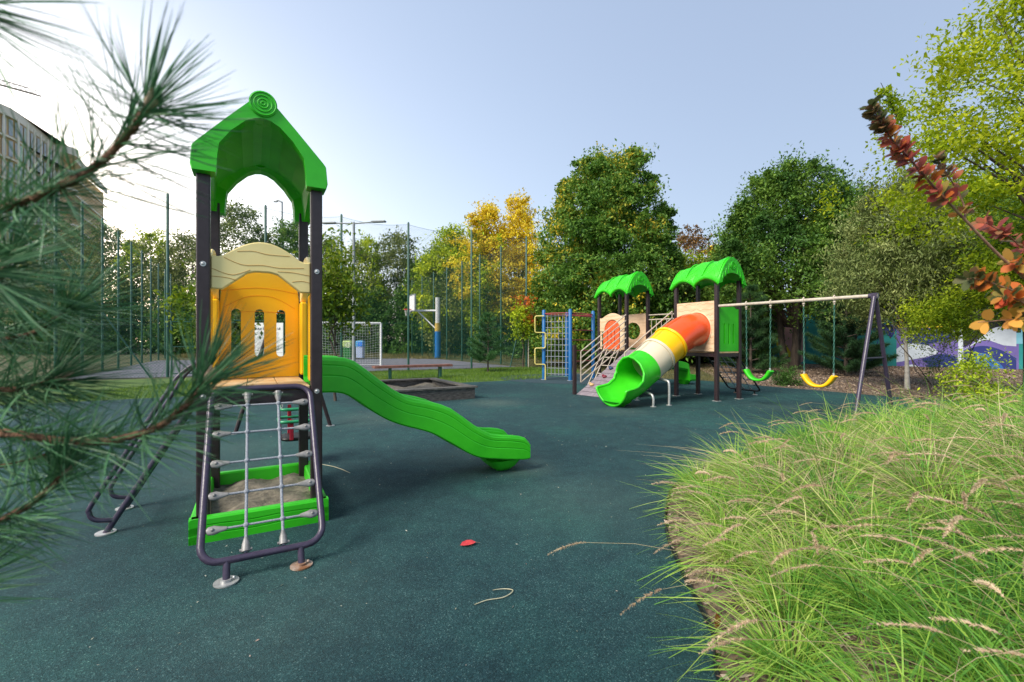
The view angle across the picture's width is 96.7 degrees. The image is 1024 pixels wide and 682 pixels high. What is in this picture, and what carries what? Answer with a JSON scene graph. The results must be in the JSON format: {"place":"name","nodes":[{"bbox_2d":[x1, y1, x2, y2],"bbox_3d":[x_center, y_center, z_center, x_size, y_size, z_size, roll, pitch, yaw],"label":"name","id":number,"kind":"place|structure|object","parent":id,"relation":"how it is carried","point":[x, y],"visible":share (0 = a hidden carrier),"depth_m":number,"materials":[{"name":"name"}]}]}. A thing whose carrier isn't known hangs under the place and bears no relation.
{"place":"outdoors","nodes":[
{"label":"outdoors","id":0,"kind":"place"},
{"bbox_2d":[0,367,578,404],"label":"lawn","id":1,"kind":"structure","parent":0,"point":[129,382],"depth_m":13.82,"materials":[{"name":"plant"}]},
{"bbox_2d":[149,259,263,354],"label":"young maple","id":2,"kind":"object","parent":1,"relation":"on","point":[181,296],"visible":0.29,"depth_m":10.20,"materials":[{"name":"green plant"}]},
{"bbox_2d":[255,323,283,355],"bbox_3d":[-7.050,0.365,13.021,1.040,1.770,0.089,0,0,0],"label":"notice board","id":3,"kind":"object","parent":1,"relation":"on","point":[279,333],"visible":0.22,"depth_m":12.98,"materials":[{"name":"white paint"}]},
{"bbox_2d":[292,222,378,400],"bbox_3d":[-3.695,-0.621,9.514,1.739,3.747,1.725,0,0,-34],"label":"young maple","id":4,"kind":"object","parent":1,"relation":"on","point":[332,285],"visible":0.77,"depth_m":9.41,"materials":[{"name":"green plant"}]},
{"bbox_2d":[322,220,385,361],"bbox_3d":[-6.014,-1.646,17.300,2.510,5.793,0.180,0,0,6],"label":"street lamp","id":5,"kind":"object","parent":1,"relation":"on","point":[353,317],"visible":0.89,"depth_m":17.26,"materials":[{"name":"grey metal"}]},
{"bbox_2d":[372,364,452,378],"bbox_3d":[-3.264,1.021,15.095,2.620,0.458,0.408,0,0,-30],"label":"park bench","id":6,"kind":"object","parent":1,"relation":"on","point":[439,366],"visible":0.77,"depth_m":14.84,"materials":[{"name":"red wood"}]},
{"bbox_2d":[466,311,507,371],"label":"pine","id":7,"kind":"object","parent":1,"relation":"on","point":[479,350],"visible":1,"depth_m":18.32,"materials":[{"name":"green plant"}]},
{"bbox_2d":[505,291,542,366],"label":"staked sapling","id":8,"kind":"object","parent":1,"relation":"on","point":[522,312],"visible":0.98,"depth_m":21.33,"materials":[{"name":"green plant"}]},
{"bbox_2d":[169,351,584,359],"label":"boundary grass","id":9,"kind":"structure","parent":0,"point":[400,355],"depth_m":33.96,"materials":[{"name":"green plant"}]},
{"bbox_2d":[0,343,877,395],"bbox_3d":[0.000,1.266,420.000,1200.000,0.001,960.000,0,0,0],"label":"ground","id":10,"kind":"structure","parent":0,"point":[20,358],"depth_m":25.61,"materials":[{"name":"green plant"}]},
{"bbox_2d":[0,79,40,96],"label":"tower crane","id":11,"kind":"object","parent":10,"relation":"on","point":[20,89],"visible":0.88,"depth_m":130.67,"materials":[{"name":"metal"}]},
{"bbox_2d":[0,283,59,354],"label":"dark shrub","id":12,"kind":"object","parent":10,"relation":"on","point":[31,316],"visible":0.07,"depth_m":43.15,"materials":[{"name":"green plant"}]},
{"bbox_2d":[0,103,106,346],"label":"apartment block","id":13,"kind":"structure","parent":10,"relation":"on","point":[23,123],"depth_m":83.97,"materials":[{"name":"concrete"}]},
{"bbox_2d":[2,137,5,154],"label":"window","id":14,"kind":"structure","parent":13,"relation":"in","point":[2,137],"depth_m":76.23,"materials":[{"name":"grey glass"}]},
{"bbox_2d":[2,116,5,132],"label":"window","id":15,"kind":"structure","parent":13,"relation":"in","point":[2,116],"depth_m":76.23,"materials":[{"name":"grey glass"}]},
{"bbox_2d":[9,162,12,177],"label":"window","id":16,"kind":"structure","parent":13,"relation":"in","point":[10,163],"depth_m":77.41,"materials":[{"name":"grey glass"}]},
{"bbox_2d":[9,140,12,156],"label":"window","id":17,"kind":"structure","parent":13,"relation":"in","point":[10,142],"depth_m":77.45,"materials":[{"name":"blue glass"}]},
{"bbox_2d":[9,119,12,135],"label":"window","id":18,"kind":"structure","parent":13,"relation":"in","point":[10,132],"depth_m":77.48,"materials":[{"name":"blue glass"}]},
{"bbox_2d":[20,125,22,140],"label":"window","id":19,"kind":"structure","parent":13,"relation":"in","point":[21,127],"depth_m":79.59,"materials":[{"name":"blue glass"}]},
{"bbox_2d":[37,138,39,152],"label":"window","id":20,"kind":"structure","parent":13,"relation":"in","point":[38,143],"depth_m":84.54,"materials":[{"name":"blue glass"}]},
{"bbox_2d":[4,214,115,343],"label":"boundary tree","id":21,"kind":"object","parent":10,"relation":"on","point":[63,251],"visible":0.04,"depth_m":45.80,"materials":[{"name":"green plant"}]},
{"bbox_2d":[21,292,138,355],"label":"dark shrub","id":22,"kind":"object","parent":10,"relation":"on","point":[74,343],"visible":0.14,"depth_m":41.07,"materials":[{"name":"green plant"}]},
{"bbox_2d":[59,220,148,349],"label":"boundary tree","id":23,"kind":"object","parent":10,"relation":"on","point":[99,253],"visible":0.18,"depth_m":43.92,"materials":[{"name":"green plant"}]},
{"bbox_2d":[53,181,170,372],"bbox_3d":[-20.070,-1.920,24.336,0.100,6.340,23.036,0,0,-30],"label":"court fence","id":24,"kind":"object","parent":10,"relation":"on","point":[118,289],"visible":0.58,"depth_m":21.03,"materials":[{"name":"green metal"}]},
{"bbox_2d":[86,279,160,354],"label":"dark shrub","id":25,"kind":"object","parent":10,"relation":"on","point":[124,326],"visible":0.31,"depth_m":42.90,"materials":[{"name":"green plant"}]},
{"bbox_2d":[94,224,189,352],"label":"boundary tree","id":26,"kind":"object","parent":10,"relation":"on","point":[146,245],"visible":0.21,"depth_m":44.64,"materials":[{"name":"green plant"}]},
{"bbox_2d":[132,281,195,354],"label":"dark shrub","id":27,"kind":"object","parent":10,"relation":"on","point":[177,334],"visible":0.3,"depth_m":40.95,"materials":[{"name":"green plant"}]},
{"bbox_2d":[129,227,221,347],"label":"boundary tree","id":28,"kind":"object","parent":10,"relation":"on","point":[182,252],"visible":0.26,"depth_m":42.45,"materials":[{"name":"green plant"}]},
{"bbox_2d":[175,301,240,354],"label":"dark shrub","id":29,"kind":"object","parent":10,"relation":"on","point":[192,334],"visible":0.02,"depth_m":40.38,"materials":[{"name":"green plant"}]},
{"bbox_2d":[178,197,277,353],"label":"boundary tree","id":30,"kind":"object","parent":10,"relation":"on","point":[247,216],"visible":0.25,"depth_m":41.07,"materials":[{"name":"green plant"}]},
{"bbox_2d":[232,310,284,344],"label":"dark shrub","id":31,"kind":"object","parent":10,"relation":"on","point":[278,312],"visible":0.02,"depth_m":41.82,"materials":[{"name":"green plant"}]},
{"bbox_2d":[273,200,284,341],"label":"street lamp","id":32,"kind":"object","parent":10,"relation":"on","point":[281,213],"visible":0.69,"depth_m":59.91,"materials":[{"name":"metal"}]},
{"bbox_2d":[56,181,526,378],"bbox_3d":[-6.854,-1.913,18.239,17.054,6.354,0.129,0,0,-27],"label":"court fence","id":33,"kind":"object","parent":10,"relation":"on","point":[167,290],"visible":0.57,"depth_m":18.24,"materials":[{"name":"green metal"}]},
{"bbox_2d":[70,357,513,378],"bbox_3d":[-11.282,1.254,25.654,16.576,0.001,17.437,0,0,-30],"label":"court","id":34,"kind":"object","parent":10,"relation":"on","point":[401,361],"visible":0.4,"depth_m":22.38,"materials":[{"name":"grey concrete"}]},
{"bbox_2d":[343,341,351,358],"bbox_3d":[-11.340,0.610,31.478,0.636,1.280,0.596,0,0,0],"label":"litter bin","id":35,"kind":"object","parent":34,"relation":"on","point":[347,349],"visible":0.57,"depth_m":31.25,"materials":[{"name":"green plastic"}]},
{"bbox_2d":[322,322,381,365],"bbox_3d":[-8.129,0.168,22.403,3.310,2.180,1.032,0,0,-18],"label":"football goal","id":36,"kind":"object","parent":34,"relation":"on","point":[372,323],"visible":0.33,"depth_m":22.48,"materials":[{"name":"white paint"}]},
{"bbox_2d":[356,341,364,357],"bbox_3d":[-10.489,0.610,31.489,0.530,1.280,0.573,0,0,0],"label":"litter bin","id":37,"kind":"object","parent":34,"relation":"on","point":[361,343],"visible":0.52,"depth_m":31.25,"materials":[{"name":"blue plastic"}]},
{"bbox_2d":[263,295,327,353],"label":"dark shrub","id":38,"kind":"object","parent":10,"relation":"on","point":[281,319],"visible":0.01,"depth_m":41.01,"materials":[{"name":"green plant"}]},
{"bbox_2d":[269,216,323,321],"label":"boundary tree","id":39,"kind":"object","parent":10,"relation":"on","point":[282,233],"visible":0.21,"depth_m":44.84,"materials":[{"name":"green plant"}]},
{"bbox_2d":[308,231,351,300],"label":"boundary tree","id":40,"kind":"object","parent":10,"relation":"on","point":[331,248],"visible":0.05,"depth_m":46.21,"materials":[{"name":"green plant"}]},
{"bbox_2d":[322,293,364,354],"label":"dark shrub","id":41,"kind":"object","parent":10,"relation":"on","point":[329,347],"visible":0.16,"depth_m":40.80,"materials":[{"name":"green plant"}]},
{"bbox_2d":[323,232,397,343],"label":"boundary tree","id":42,"kind":"object","parent":10,"relation":"on","point":[364,257],"visible":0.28,"depth_m":43.70,"materials":[{"name":"green plant"}]},
{"bbox_2d":[344,281,398,353],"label":"dark shrub","id":43,"kind":"object","parent":10,"relation":"on","point":[368,317],"visible":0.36,"depth_m":41.97,"materials":[{"name":"green plant"}]},
{"bbox_2d":[357,225,434,340],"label":"boundary tree","id":44,"kind":"object","parent":10,"relation":"on","point":[402,264],"visible":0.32,"depth_m":45.01,"materials":[{"name":"green plant"}]},
{"bbox_2d":[359,284,432,353],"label":"dark shrub","id":45,"kind":"object","parent":10,"relation":"on","point":[398,327],"visible":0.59,"depth_m":41.03,"materials":[{"name":"green plant"}]},
{"bbox_2d":[392,247,448,324],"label":"boundary tree","id":46,"kind":"object","parent":10,"relation":"on","point":[410,275],"visible":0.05,"depth_m":44.42,"materials":[{"name":"green plant"}]},
{"bbox_2d":[404,294,440,357],"bbox_3d":[-6.516,-1.058,32.836,2.575,4.615,1.253,0,0,13],"label":"basketball hoop","id":47,"kind":"object","parent":10,"relation":"on","point":[437,326],"visible":0.73,"depth_m":32.85,"materials":[{"name":"white metal"}]},
{"bbox_2d":[395,296,454,353],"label":"dark shrub","id":48,"kind":"object","parent":10,"relation":"on","point":[417,340],"visible":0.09,"depth_m":41.80,"materials":[{"name":"green plant"}]},
{"bbox_2d":[399,222,509,353],"bbox_3d":[-4.502,-4.239,38.050,9.467,11.290,7.763,0,0,0],"label":"yellowing tree","id":49,"kind":"object","parent":10,"relation":"on","point":[444,252],"visible":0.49,"depth_m":36.80,"materials":[{"name":"green plant"}]},
{"bbox_2d":[441,294,477,353],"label":"dark shrub","id":50,"kind":"object","parent":10,"relation":"on","point":[460,344],"visible":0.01,"depth_m":40.66,"materials":[{"name":"green plant"}]},
{"bbox_2d":[441,196,521,345],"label":"golden tree","id":51,"kind":"object","parent":10,"relation":"on","point":[489,213],"visible":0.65,"depth_m":35.05,"materials":[{"name":"yellow plant"}]},
{"bbox_2d":[411,236,553,366],"bbox_3d":[-3.103,-1.914,30.486,1.776,6.352,18.426,0,0,-30],"label":"court fence","id":52,"kind":"object","parent":10,"relation":"on","point":[480,309],"visible":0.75,"depth_m":26.93,"materials":[{"name":"green metal"}]},
{"bbox_2d":[463,293,508,352],"bbox_3d":[-1.810,-1.611,41.097,6.264,7.546,6.125,0,0,44],"label":"dark shrub","id":53,"kind":"object","parent":10,"relation":"on","point":[491,336],"visible":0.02,"depth_m":39.85,"materials":[{"name":"green plant"}]},
{"bbox_2d":[473,293,541,356],"bbox_3d":[0.431,-0.861,36.676,7.086,6.324,5.959,0,0,0],"label":"dark shrub","id":54,"kind":"object","parent":10,"relation":"on","point":[510,345],"visible":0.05,"depth_m":36.06,"materials":[{"name":"green plant"}]},
{"bbox_2d":[473,187,553,352],"bbox_3d":[0.691,-5.560,37.037,6.920,13.630,7.223,0,0,38],"label":"golden tree","id":55,"kind":"object","parent":10,"relation":"on","point":[520,218],"visible":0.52,"depth_m":35.93,"materials":[{"name":"yellow plant"}]},
{"bbox_2d":[502,290,583,359],"bbox_3d":[2.859,-0.702,31.860,6.193,6.943,5.497,0,0,35],"label":"dark shrub","id":56,"kind":"object","parent":10,"relation":"on","point":[521,349],"visible":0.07,"depth_m":31.64,"materials":[{"name":"green plant"}]},
{"bbox_2d":[555,292,602,360],"bbox_3d":[5.222,-0.867,29.990,5.833,6.085,5.231,0,0,23],"label":"dark shrub","id":57,"kind":"object","parent":10,"relation":"on","point":[560,353],"visible":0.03,"depth_m":29.65,"materials":[{"name":"green plant"}]},
{"bbox_2d":[517,138,696,366],"bbox_3d":[4.760,-4.241,23.063,9.658,11.893,9.397,0,0,0],"label":"maple tree","id":58,"kind":"object","parent":10,"relation":"on","point":[607,192],"visible":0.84,"depth_m":20.95,"materials":[{"name":"green plant"}]},
{"bbox_2d":[639,239,710,363],"bbox_3d":[9.495,-2.104,25.784,5.298,7.438,7.397,0,0,40],"label":"olive bush","id":59,"kind":"object","parent":10,"relation":"on","point":[686,266],"visible":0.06,"depth_m":25.27,"materials":[{"name":"plant"}]},
{"bbox_2d":[673,224,714,263],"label":"russet tree","id":60,"kind":"object","parent":10,"relation":"on","point":[688,243],"visible":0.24,"depth_m":29.54,"materials":[{"name":"brown plant"}]},
{"bbox_2d":[690,356,721,362],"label":"dark shrub","id":61,"kind":"object","parent":10,"relation":"on","point":[702,358],"depth_m":26.93,"materials":[{"name":"green plant"}]},
{"bbox_2d":[701,316,786,363],"bbox_3d":[12.931,-0.520,25.982,5.054,5.382,6.103,0,0,0],"label":"dark shrub","id":62,"kind":"object","parent":10,"relation":"on","point":[767,349],"visible":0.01,"depth_m":24.90,"materials":[{"name":"green plant"}]},
{"bbox_2d":[686,362,1022,401],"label":"mulch bed","id":63,"kind":"object","parent":10,"relation":"on","point":[834,385],"visible":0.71,"depth_m":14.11,"materials":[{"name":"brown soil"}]},
{"bbox_2d":[684,227,791,364],"bbox_3d":[11.893,-2.241,24.001,5.906,7.959,5.503,0,0,0],"label":"bushy tree","id":64,"kind":"object","parent":63,"relation":"on","point":[706,297],"visible":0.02,"depth_m":23.58,"materials":[{"name":"green plant"}]},
{"bbox_2d":[719,283,790,372],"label":"pine tree","id":65,"kind":"object","parent":63,"relation":"on","point":[759,342],"visible":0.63,"depth_m":17.23,"materials":[{"name":"green plant"}]},
{"bbox_2d":[769,363,803,385],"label":"shrub","id":66,"kind":"object","parent":63,"relation":"on","point":[785,378],"visible":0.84,"depth_m":12.80,"materials":[{"name":"green plant"}]},
{"bbox_2d":[691,140,892,369],"bbox_3d":[12.411,-3.626,20.037,8.067,9.812,9.125,0,0,42],"label":"bushy tree","id":67,"kind":"object","parent":63,"relation":"on","point":[761,234],"visible":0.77,"depth_m":18.66,"materials":[{"name":"green plant"}]},
{"bbox_2d":[796,253,900,375],"bbox_3d":[12.074,-1.034,16.489,2.868,4.570,3.222,0,0,0],"label":"pine tree","id":68,"kind":"object","parent":63,"relation":"on","point":[852,354],"visible":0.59,"depth_m":16.18,"materials":[{"name":"green plant"}]},
{"bbox_2d":[821,313,880,372],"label":"pine tree","id":69,"kind":"object","parent":63,"relation":"on","point":[878,354],"visible":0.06,"depth_m":17.77,"materials":[{"name":"green plant"}]},
{"bbox_2d":[807,165,897,332],"bbox_3d":[18.123,-3.882,23.792,6.257,10.267,6.500,0,0,-40],"label":"leafy tree","id":70,"kind":"object","parent":63,"relation":"on","point":[865,186],"depth_m":23.31,"materials":[{"name":"green plant"}]},
{"bbox_2d":[797,158,1023,388],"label":"olive tree","id":71,"kind":"object","parent":63,"relation":"on","point":[895,272],"visible":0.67,"depth_m":11.60,"materials":[{"name":"green plant"}]},
{"bbox_2d":[899,330,978,385],"bbox_3d":[12.337,0.600,12.969,1.643,2.111,1.560,0,0,0],"label":"thin shrub","id":72,"kind":"object","parent":63,"relation":"on","point":[936,363],"visible":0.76,"depth_m":13.08,"materials":[{"name":"green plant"}]},
{"bbox_2d":[882,273,1000,396],"bbox_3d":[9.746,-0.114,10.188,2.229,2.749,2.312,0,0,0],"label":"leafy shrub","id":73,"kind":"object","parent":63,"relation":"on","point":[943,316],"visible":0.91,"depth_m":10.07,"materials":[{"name":"green plant"}]},
{"bbox_2d":[924,151,1023,325],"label":"leafy tree","id":74,"kind":"object","parent":63,"relation":"on","point":[997,201],"visible":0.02,"depth_m":20.90,"materials":[{"name":"green plant"}]},
{"bbox_2d":[926,185,1023,393],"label":"green tree","id":75,"kind":"object","parent":63,"relation":"on","point":[989,257],"visible":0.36,"depth_m":9.62,"materials":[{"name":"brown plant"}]},
{"bbox_2d":[759,306,1022,368],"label":"painted wall","id":76,"kind":"structure","parent":10,"relation":"on","point":[1011,340],"depth_m":21.53,"materials":[{"name":"multicoloured paint"}]},
{"bbox_2d":[0,379,1023,681],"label":"rubber surface","id":77,"kind":"object","parent":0,"point":[412,511],"visible":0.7,"depth_m":2.57,"materials":[{"name":"teal rubber"}]},
{"bbox_2d":[0,0,295,643],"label":"pine tree","id":78,"kind":"object","parent":77,"relation":"on","point":[61,457],"visible":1,"depth_m":0.65,"materials":[{"name":"green plant"}]},
{"bbox_2d":[231,259,334,434],"bbox_3d":[-2.552,0.240,5.273,1.320,2.034,2.740,0,0,-30],"label":"swing frame","id":79,"kind":"object","parent":77,"relation":"on","point":[238,423],"visible":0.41,"depth_m":6.26,"materials":[{"name":"metal"}]},
{"bbox_2d":[277,292,309,441],"bbox_3d":[-2.182,0.131,4.621,0.362,1.718,0.422,0,0,-30],"label":"bucket swing","id":80,"kind":"object","parent":79,"relation":"hanging from","point":[290,435],"visible":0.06,"depth_m":4.47,"materials":[{"name":"plastic"}]},
{"bbox_2d":[85,90,530,588],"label":"slide tower","id":81,"kind":"structure","parent":77,"relation":"on","point":[269,280],"depth_m":3.19,"materials":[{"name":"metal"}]},
{"bbox_2d":[381,378,477,401],"bbox_3d":[-2.398,1.114,10.467,2.320,0.272,2.650,0,0,-30],"label":"sandbox","id":82,"kind":"object","parent":77,"relation":"on","point":[433,389],"visible":0.59,"depth_m":9.79,"materials":[{"name":"grey wood"}]},
{"bbox_2d":[38,385,864,669],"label":"leaf litter","id":83,"kind":"object","parent":77,"relation":"on","point":[406,530],"visible":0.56,"depth_m":3.95,"materials":[{"name":"brown plant"}]},
{"bbox_2d":[461,540,479,545],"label":"fallen leaf","id":84,"kind":"object","parent":77,"relation":"on","point":[466,542],"visible":1,"depth_m":2.78,"materials":[{"name":"red plant"}]},
{"bbox_2d":[475,588,513,604],"bbox_3d":[-0.094,1.244,2.230,0.216,0.009,0.079,0,0,-24],"label":"dry grass blade","id":85,"kind":"object","parent":77,"relation":"on","point":[498,598],"visible":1,"depth_m":2.21,"materials":[{"name":"beige plant"}]},
{"bbox_2d":[502,374,595,383],"bbox_3d":[2.100,1.246,15.300,5.000,0.001,4.200,0,0,0],"label":"climbing pad","id":86,"kind":"object","parent":77,"relation":"on","point":[556,380],"visible":0.46,"depth_m":14.73,"materials":[{"name":"blue rubber"}]},
{"bbox_2d":[534,309,594,380],"bbox_3d":[1.799,0.120,14.927,1.262,2.260,1.888,0,0,39],"label":"climbing frame","id":87,"kind":"object","parent":86,"relation":"on","point":[568,315],"visible":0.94,"depth_m":14.59,"materials":[{"name":"blue paint"}]},
{"bbox_2d":[572,257,892,424],"bbox_3d":[3.741,-0.232,9.909,4.441,3.080,6.753,0,0,-11],"label":"twin tower playset","id":88,"kind":"object","parent":77,"relation":"on","point":[643,363],"visible":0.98,"depth_m":9.62,"materials":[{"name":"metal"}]},
{"bbox_2d":[603,320,619,348],"bbox_3d":[2.616,-0.165,11.964,0.030,0.749,0.600,0,0,-30],"label":"orange door panel","id":89,"kind":"structure","parent":88,"relation":"in","point":[610,323],"depth_m":11.91,"materials":[{"name":"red plastic"}]},
{"bbox_2d":[743,299,773,380],"bbox_3d":[4.733,-0.007,8.752,0.150,1.555,0.546,0,0,-33],"label":"belt swing","id":90,"kind":"object","parent":88,"relation":"hanging from","point":[750,376],"visible":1,"depth_m":8.65,"materials":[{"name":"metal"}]},
{"bbox_2d":[800,295,837,387],"bbox_3d":[5.303,0.010,7.873,0.150,1.582,0.556,0,0,-33],"label":"belt swing","id":91,"kind":"object","parent":88,"relation":"hanging from","point":[833,377],"visible":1,"depth_m":7.78,"materials":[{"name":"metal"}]},
{"bbox_2d":[664,435,811,681],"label":"bed edging","id":92,"kind":"object","parent":77,"relation":"on","point":[702,610],"visible":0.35,"depth_m":2.21,"materials":[{"name":"black plastic"}]},
{"bbox_2d":[548,364,1023,681],"bbox_3d":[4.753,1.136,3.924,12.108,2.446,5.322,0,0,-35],"label":"ornamental grass","id":93,"kind":"structure","parent":77,"relation":"on","point":[910,443],"depth_m":2.12,"materials":[{"name":"plant"}]},
{"bbox_2d":[715,613,720,627],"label":"fallen leaf","id":94,"kind":"object","parent":93,"relation":"on","point":[718,623],"visible":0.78,"depth_m":1.94,"materials":[{"name":"plant"}]},
{"bbox_2d":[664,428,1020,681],"bbox_3d":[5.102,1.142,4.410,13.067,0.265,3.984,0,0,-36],"label":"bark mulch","id":95,"kind":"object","parent":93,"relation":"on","point":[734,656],"visible":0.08,"depth_m":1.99,"materials":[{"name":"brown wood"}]},
{"bbox_2d":[804,0,1023,254],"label":"lime tree","id":96,"kind":"object","parent":93,"relation":"on","point":[959,66],"visible":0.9,"depth_m":6.72,"materials":[{"name":"green plant"}]},
{"bbox_2d":[859,94,1023,333],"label":"smoke bush","id":97,"kind":"object","parent":93,"relation":"on","point":[1006,293],"visible":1,"depth_m":1.24,"materials":[{"name":"red plant"}]},
{"bbox_2d":[885,347,1022,414],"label":"young shrub","id":98,"kind":"object","parent":93,"relation":"on","point":[973,368],"visible":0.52,"depth_m":6.20,"materials":[{"name":"green plant"}]},
{"bbox_2d":[0,0,1023,341],"label":"sky","id":99,"kind":"structure","parent":0,"point":[415,112],"materials":[{"name":"blue"}]},
{"bbox_2d":[490,358,746,383],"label":"dry grass","id":100,"kind":"structure","parent":0,"point":[665,374],"depth_m":21.32,"materials":[{"name":"green plant"}]}
]}

